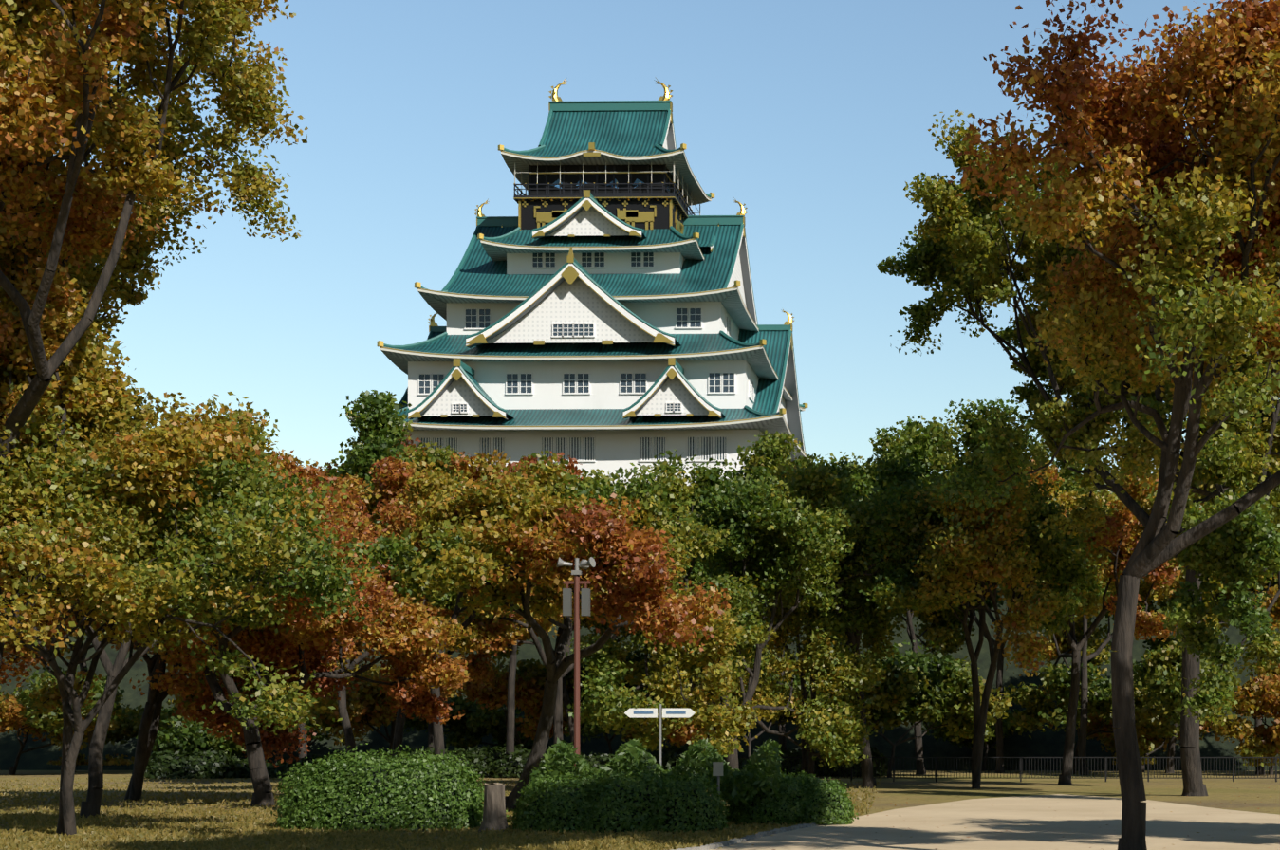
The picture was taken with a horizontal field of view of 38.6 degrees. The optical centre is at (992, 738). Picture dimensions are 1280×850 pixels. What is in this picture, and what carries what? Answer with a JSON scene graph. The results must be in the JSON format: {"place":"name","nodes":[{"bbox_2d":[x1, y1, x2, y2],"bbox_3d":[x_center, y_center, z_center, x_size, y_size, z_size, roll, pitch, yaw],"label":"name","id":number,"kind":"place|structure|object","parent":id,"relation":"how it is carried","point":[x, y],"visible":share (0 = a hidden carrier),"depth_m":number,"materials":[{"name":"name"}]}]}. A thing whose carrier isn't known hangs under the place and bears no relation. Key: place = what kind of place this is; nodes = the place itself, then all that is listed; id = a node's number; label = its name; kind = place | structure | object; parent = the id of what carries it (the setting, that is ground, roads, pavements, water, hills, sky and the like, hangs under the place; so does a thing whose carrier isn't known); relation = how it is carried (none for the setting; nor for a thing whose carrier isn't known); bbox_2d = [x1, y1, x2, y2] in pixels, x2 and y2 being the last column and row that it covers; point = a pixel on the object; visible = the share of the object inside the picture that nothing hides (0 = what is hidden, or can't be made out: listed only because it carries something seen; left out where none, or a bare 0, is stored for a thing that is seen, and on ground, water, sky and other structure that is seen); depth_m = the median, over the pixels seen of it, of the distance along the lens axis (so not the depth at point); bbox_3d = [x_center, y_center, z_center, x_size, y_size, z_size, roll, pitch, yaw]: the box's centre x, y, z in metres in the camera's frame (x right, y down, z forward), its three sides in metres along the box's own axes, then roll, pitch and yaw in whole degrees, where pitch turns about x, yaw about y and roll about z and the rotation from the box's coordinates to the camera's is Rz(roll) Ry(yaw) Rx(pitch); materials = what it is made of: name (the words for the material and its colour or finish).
{"place":"outdoors","nodes":[
{"label":"outdoors","id":0,"kind":"place"},
{"bbox_2d":[0,770,1279,849],"bbox_3d":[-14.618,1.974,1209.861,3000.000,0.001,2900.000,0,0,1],"label":"ground","id":1,"kind":"structure","parent":0,"point":[899,792],"depth_m":68.67,"materials":[{"name":"beige soil"}]},
{"bbox_2d":[0,679,6,722],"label":"tree","id":2,"kind":"object","parent":1,"relation":"on","point":[2,696],"visible":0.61,"depth_m":91.41,"materials":[{"name":"green plant"}]},
{"bbox_2d":[0,689,134,774],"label":"tree","id":3,"kind":"object","parent":1,"relation":"on","point":[12,719],"visible":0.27,"depth_m":95.87,"materials":[{"name":"green plant"}]},
{"bbox_2d":[13,661,131,735],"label":"tree","id":4,"kind":"object","parent":1,"relation":"on","point":[49,724],"visible":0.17,"depth_m":91.58,"materials":[{"name":"green plant"}]},
{"bbox_2d":[45,583,111,750],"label":"tree","id":5,"kind":"object","parent":1,"relation":"on","point":[89,733],"depth_m":94.68,"materials":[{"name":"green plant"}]},
{"bbox_2d":[0,257,264,667],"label":"tree","id":6,"kind":"object","parent":1,"relation":"on","point":[159,457],"visible":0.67,"depth_m":34.59,"materials":[{"name":"orange plant"}]},
{"bbox_2d":[83,700,183,745],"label":"shrub","id":7,"kind":"object","parent":1,"relation":"on","point":[129,726],"visible":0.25,"depth_m":103.50,"materials":[{"name":"green plant"}]},
{"bbox_2d":[0,0,308,555],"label":"tree","id":8,"kind":"object","parent":1,"relation":"on","point":[57,92],"visible":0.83,"depth_m":34.24,"materials":[{"name":"orange plant"}]},
{"bbox_2d":[2,545,367,801],"bbox_3d":[-24.855,-3.025,54.341,9.473,10.557,8.746,0,0,1],"label":"tree","id":9,"kind":"object","parent":1,"relation":"on","point":[162,685],"visible":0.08,"depth_m":51.95,"materials":[{"name":"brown plant"}]},
{"bbox_2d":[0,383,399,836],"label":"forked tree","id":10,"kind":"object","parent":1,"relation":"on","point":[58,540],"visible":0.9,"depth_m":34.02,"materials":[{"name":"green plant"}]},
{"bbox_2d":[67,374,345,817],"bbox_3d":[-21.586,-3.424,43.625,9.826,11.396,8.502,0,0,1],"label":"tree","id":11,"kind":"object","parent":1,"relation":"on","point":[90,806],"visible":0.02,"depth_m":43.97,"materials":[{"name":"orange plant"}]},
{"bbox_2d":[135,710,330,759],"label":"bush","id":12,"kind":"object","parent":1,"relation":"on","point":[192,736],"visible":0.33,"depth_m":88.04,"materials":[{"name":"green plant"}]},
{"bbox_2d":[44,456,474,807],"bbox_3d":[-21.785,-2.976,52.389,10.490,10.501,13.779,0,0,1],"label":"tree","id":13,"kind":"object","parent":1,"relation":"on","point":[407,641],"visible":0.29,"depth_m":53.64,"materials":[{"name":"orange plant"}]},
{"bbox_2d":[252,448,374,758],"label":"tree","id":14,"kind":"object","parent":1,"relation":"on","point":[302,754],"depth_m":88.77,"materials":[{"name":"orange plant"}]},
{"bbox_2d":[306,689,324,749],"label":"tree","id":15,"kind":"object","parent":1,"relation":"on","point":[310,743],"visible":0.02,"depth_m":105.98,"materials":[{"name":"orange plant"}]},
{"bbox_2d":[269,473,490,763],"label":"thin tree","id":16,"kind":"object","parent":1,"relation":"on","point":[369,500],"visible":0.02,"depth_m":71.69,"materials":[{"name":"orange plant"}]},
{"bbox_2d":[300,653,473,746],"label":"tree","id":17,"kind":"object","parent":1,"relation":"on","point":[362,709],"visible":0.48,"depth_m":82.33,"materials":[{"name":"green plant"}]},
{"bbox_2d":[270,742,508,832],"bbox_3d":[-13.109,1.069,38.357,5.026,1.895,3.632,0,0,1],"label":"bush","id":18,"kind":"object","parent":1,"relation":"on","point":[426,791],"visible":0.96,"depth_m":37.34,"materials":[{"name":"green plant"}]},
{"bbox_2d":[319,389,469,760],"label":"tree","id":19,"kind":"object","parent":1,"relation":"on","point":[378,422],"visible":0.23,"depth_m":82.41,"materials":[{"name":"green plant"}]},
{"bbox_2d":[320,429,510,750],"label":"tree","id":20,"kind":"object","parent":1,"relation":"on","point":[430,732],"depth_m":91.59,"materials":[{"name":"orange plant"}]},
{"bbox_2d":[317,459,526,762],"bbox_3d":[-19.750,-3.684,62.066,10.476,11.917,6.243,0,0,1],"label":"orange tree","id":21,"kind":"object","parent":1,"relation":"on","point":[437,482],"visible":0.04,"depth_m":61.15,"materials":[{"name":"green plant"}]},
{"bbox_2d":[326,453,522,758],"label":"thin tree","id":22,"kind":"object","parent":1,"relation":"on","point":[392,476],"visible":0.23,"depth_m":71.77,"materials":[{"name":"orange plant"}]},
{"bbox_2d":[0,777,882,849],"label":"grass tufts","id":23,"kind":"object","parent":1,"relation":"on","point":[46,838],"visible":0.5,"depth_m":35.55,"materials":[{"name":"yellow plant"}]},
{"bbox_2d":[389,694,548,753],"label":"shrub","id":24,"kind":"object","parent":1,"relation":"on","point":[469,725],"visible":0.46,"depth_m":103.79,"materials":[{"name":"green plant"}]},
{"bbox_2d":[377,450,585,760],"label":"tree","id":25,"kind":"object","parent":1,"relation":"on","point":[510,713],"visible":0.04,"depth_m":87.84,"materials":[{"name":"green plant"}]},
{"bbox_2d":[478,782,508,833],"bbox_3d":[-10.491,1.484,37.168,0.810,1.080,0.760,0,0,1],"label":"tree stump","id":26,"kind":"object","parent":1,"relation":"on","point":[494,817],"visible":0.83,"depth_m":36.97,"materials":[{"name":"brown wood"}]},
{"bbox_2d":[144,742,888,779],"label":"hedge","id":27,"kind":"object","parent":1,"relation":"on","point":[492,762],"visible":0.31,"depth_m":87.11,"materials":[{"name":"green plant"}]},
{"bbox_2d":[457,657,585,749],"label":"tree","id":28,"kind":"object","parent":1,"relation":"on","point":[530,677],"visible":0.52,"depth_m":97.43,"materials":[{"name":"green plant"}]},
{"bbox_2d":[335,448,732,811],"bbox_3d":[-11.195,-2.683,44.734,9.463,9.914,9.087,0,0,1],"label":"leaning tree","id":29,"kind":"object","parent":1,"relation":"on","point":[538,523],"visible":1,"depth_m":43.33,"materials":[{"name":"orange plant"}]},
{"bbox_2d":[470,468,633,745],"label":"tree","id":30,"kind":"object","parent":1,"relation":"on","point":[565,695],"depth_m":94.52,"materials":[{"name":"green plant"}]},
{"bbox_2d":[420,482,695,770],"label":"orange tree","id":31,"kind":"object","parent":1,"relation":"on","point":[489,634],"visible":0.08,"depth_m":68.73,"materials":[{"name":"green plant"}]},
{"bbox_2d":[556,556,595,771],"bbox_3d":[-9.426,-1.046,40.146,0.888,6.081,0.704,0,0,1],"label":"loudspeaker pole","id":32,"kind":"object","parent":1,"relation":"on","point":[576,573],"visible":0.88,"depth_m":39.99,"materials":[{"name":"metal"}]},
{"bbox_2d":[345,77,811,488],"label":"castle","id":33,"kind":"structure","parent":1,"relation":"on","point":[592,304],"depth_m":149.10,"materials":[{"name":"paint"}]},
{"bbox_2d":[543,648,677,754],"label":"tree","id":34,"kind":"object","parent":1,"relation":"on","point":[585,728],"visible":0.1,"depth_m":97.62,"materials":[{"name":"green plant"}]},
{"bbox_2d":[506,760,732,834],"bbox_3d":[-7.901,1.256,37.289,4.788,1.520,2.820,0,0,1],"label":"bush","id":35,"kind":"object","parent":1,"relation":"on","point":[595,802],"visible":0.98,"depth_m":36.52,"materials":[{"name":"green plant"}]},
{"bbox_2d":[1,774,1271,849],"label":"fallen leaves","id":36,"kind":"object","parent":1,"relation":"on","point":[771,835],"visible":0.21,"depth_m":46.99,"materials":[{"name":"brown plant"}]},
{"bbox_2d":[0,551,1279,770],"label":"stone wall","id":37,"kind":"structure","parent":1,"relation":"on","point":[1040,749],"depth_m":109.75,"materials":[{"name":"grey stone"}]},
{"bbox_2d":[525,737,783,805],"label":"plants","id":38,"kind":"object","parent":1,"relation":"on","point":[634,757],"visible":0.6,"depth_m":39.45,"materials":[{"name":"green plant"}]},
{"bbox_2d":[624,704,695,765],"bbox_3d":[-8.573,0.549,45.527,1.840,2.850,0.096,0,0,1],"label":"direction signpost","id":39,"kind":"object","parent":1,"relation":"on","point":[653,713],"visible":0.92,"depth_m":45.49,"materials":[{"name":"grey metal"}]},
{"bbox_2d":[583,469,754,740],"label":"tree","id":40,"kind":"object","parent":1,"relation":"on","point":[737,473],"depth_m":95.44,"materials":[{"name":"green plant"}]},
{"bbox_2d":[620,703,721,748],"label":"tree","id":41,"kind":"object","parent":1,"relation":"on","point":[685,733],"visible":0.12,"depth_m":101.04,"materials":[{"name":"green plant"}]},
{"bbox_2d":[616,496,770,752],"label":"tree","id":42,"kind":"object","parent":1,"relation":"on","point":[695,577],"visible":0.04,"depth_m":89.07,"materials":[{"name":"green plant"}]},
{"bbox_2d":[712,761,723,795],"bbox_3d":[-5.976,1.249,38.477,0.220,1.450,0.075,0,0,1],"label":"small sign","id":43,"kind":"object","parent":1,"relation":"on","point":[717,769],"visible":0.71,"depth_m":38.44,"materials":[{"name":"grey metal"}]},
{"bbox_2d":[565,461,890,771],"bbox_3d":[-9.210,-3.707,63.303,8.695,11.963,14.281,0,0,34],"label":"green tree","id":44,"kind":"object","parent":1,"relation":"on","point":[738,523],"visible":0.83,"depth_m":62.51,"materials":[{"name":"green plant"}]},
{"bbox_2d":[649,449,815,751],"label":"tree","id":45,"kind":"object","parent":1,"relation":"on","point":[705,476],"visible":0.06,"depth_m":93.54,"materials":[{"name":"green plant"}]},
{"bbox_2d":[691,645,851,759],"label":"tree","id":46,"kind":"object","parent":1,"relation":"on","point":[783,718],"visible":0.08,"depth_m":87.41,"materials":[{"name":"green plant"}]},
{"bbox_2d":[723,769,858,825],"bbox_3d":[-4.689,1.332,40.728,3.188,1.391,2.536,0,0,1],"label":"bush","id":47,"kind":"object","parent":1,"relation":"on","point":[808,798],"visible":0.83,"depth_m":39.93,"materials":[{"name":"green plant"}]},
{"bbox_2d":[718,429,884,717],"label":"tree","id":48,"kind":"object","parent":1,"relation":"on","point":[771,454],"visible":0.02,"depth_m":97.14,"materials":[{"name":"green plant"}]},
{"bbox_2d":[751,463,908,779],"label":"tree","id":49,"kind":"object","parent":1,"relation":"on","point":[877,628],"visible":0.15,"depth_m":69.00,"materials":[{"name":"green plant"}]},
{"bbox_2d":[742,448,939,788],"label":"tree","id":50,"kind":"object","parent":1,"relation":"on","point":[819,480],"visible":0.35,"depth_m":67.33,"materials":[{"name":"green plant"}]},
{"bbox_2d":[776,661,954,777],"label":"tree","id":51,"kind":"object","parent":1,"relation":"on","point":[925,710],"visible":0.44,"depth_m":87.21,"materials":[{"name":"green plant"}]},
{"bbox_2d":[802,415,984,775],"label":"tree","id":52,"kind":"object","parent":1,"relation":"on","point":[914,442],"visible":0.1,"depth_m":94.64,"materials":[{"name":"green plant"}]},
{"bbox_2d":[809,639,1012,778],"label":"tree","id":53,"kind":"object","parent":1,"relation":"on","point":[949,679],"visible":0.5,"depth_m":88.16,"materials":[{"name":"green plant"}]},
{"bbox_2d":[921,708,1038,771],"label":"tree","id":54,"kind":"object","parent":1,"relation":"on","point":[938,732],"visible":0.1,"depth_m":105.58,"materials":[{"name":"green plant"}]},
{"bbox_2d":[858,449,1110,788],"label":"tree","id":55,"kind":"object","parent":1,"relation":"on","point":[979,560],"visible":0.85,"depth_m":66.42,"materials":[{"name":"green plant"}]},
{"bbox_2d":[709,794,1279,849],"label":"earth path","id":56,"kind":"structure","parent":1,"relation":"on","point":[1083,821],"depth_m":38.40,"materials":[{"name":"beige soil"}]},
{"bbox_2d":[670,822,817,849],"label":"kerb stones","id":57,"kind":"object","parent":56,"relation":"on","point":[715,845],"visible":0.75,"depth_m":34.22,"materials":[{"name":"grey stone"}]},
{"bbox_2d":[902,398,1090,773],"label":"tree","id":58,"kind":"object","parent":1,"relation":"on","point":[969,418],"visible":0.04,"depth_m":96.83,"materials":[{"name":"green plant"}]},
{"bbox_2d":[723,757,1279,781],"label":"iron railing fence","id":59,"kind":"object","parent":1,"relation":"on","point":[1021,769],"visible":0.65,"depth_m":79.32,"materials":[{"name":"black metal"}]},
{"bbox_2d":[875,109,1279,796],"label":"tall green tree","id":60,"kind":"object","parent":1,"relation":"on","point":[965,250],"visible":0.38,"depth_m":58.17,"materials":[{"name":"green plant"}]},
{"bbox_2d":[1003,658,1180,773],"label":"tree","id":61,"kind":"object","parent":1,"relation":"on","point":[1151,719],"visible":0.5,"depth_m":96.33,"materials":[{"name":"green plant"}]},
{"bbox_2d":[930,0,1279,849],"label":"tree","id":62,"kind":"object","parent":1,"relation":"on","point":[1212,222],"visible":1,"depth_m":24.90,"materials":[{"name":"orange plant"}]},
{"bbox_2d":[1020,456,1204,784],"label":"tree","id":63,"kind":"object","parent":1,"relation":"on","point":[1121,538],"visible":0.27,"depth_m":74.27,"materials":[{"name":"green plant"}]},
{"bbox_2d":[1019,438,1224,775],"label":"tree","id":64,"kind":"object","parent":1,"relation":"on","point":[1094,651],"visible":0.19,"depth_m":94.92,"materials":[{"name":"green plant"}]},
{"bbox_2d":[1099,714,1218,772],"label":"tree","id":65,"kind":"object","parent":1,"relation":"on","point":[1159,743],"visible":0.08,"depth_m":104.22,"materials":[{"name":"green plant"}]},
{"bbox_2d":[1131,637,1241,733],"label":"tree","id":66,"kind":"object","parent":1,"relation":"on","point":[1159,672],"visible":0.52,"depth_m":87.09,"materials":[{"name":"green plant"}]},
{"bbox_2d":[1150,471,1273,775],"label":"tree","id":67,"kind":"object","parent":1,"relation":"on","point":[1261,769],"depth_m":95.04,"materials":[{"name":"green plant"}]},
{"bbox_2d":[1164,480,1279,773],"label":"tree","id":68,"kind":"object","parent":1,"relation":"on","point":[1274,613],"visible":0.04,"depth_m":94.62,"materials":[{"name":"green plant"}]},
{"bbox_2d":[1199,659,1279,775],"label":"tree","id":69,"kind":"object","parent":1,"relation":"on","point":[1258,697],"visible":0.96,"depth_m":91.64,"materials":[{"name":"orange plant"}]},
{"bbox_2d":[1258,572,1278,601],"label":"tree","id":70,"kind":"object","parent":1,"relation":"on","point":[1272,582],"visible":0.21,"depth_m":96.01,"materials":[{"name":"green plant"}]},
{"bbox_2d":[48,0,1279,494],"label":"sky","id":71,"kind":"structure","parent":0,"point":[816,117],"materials":[{"name":"blue"}]}
]}

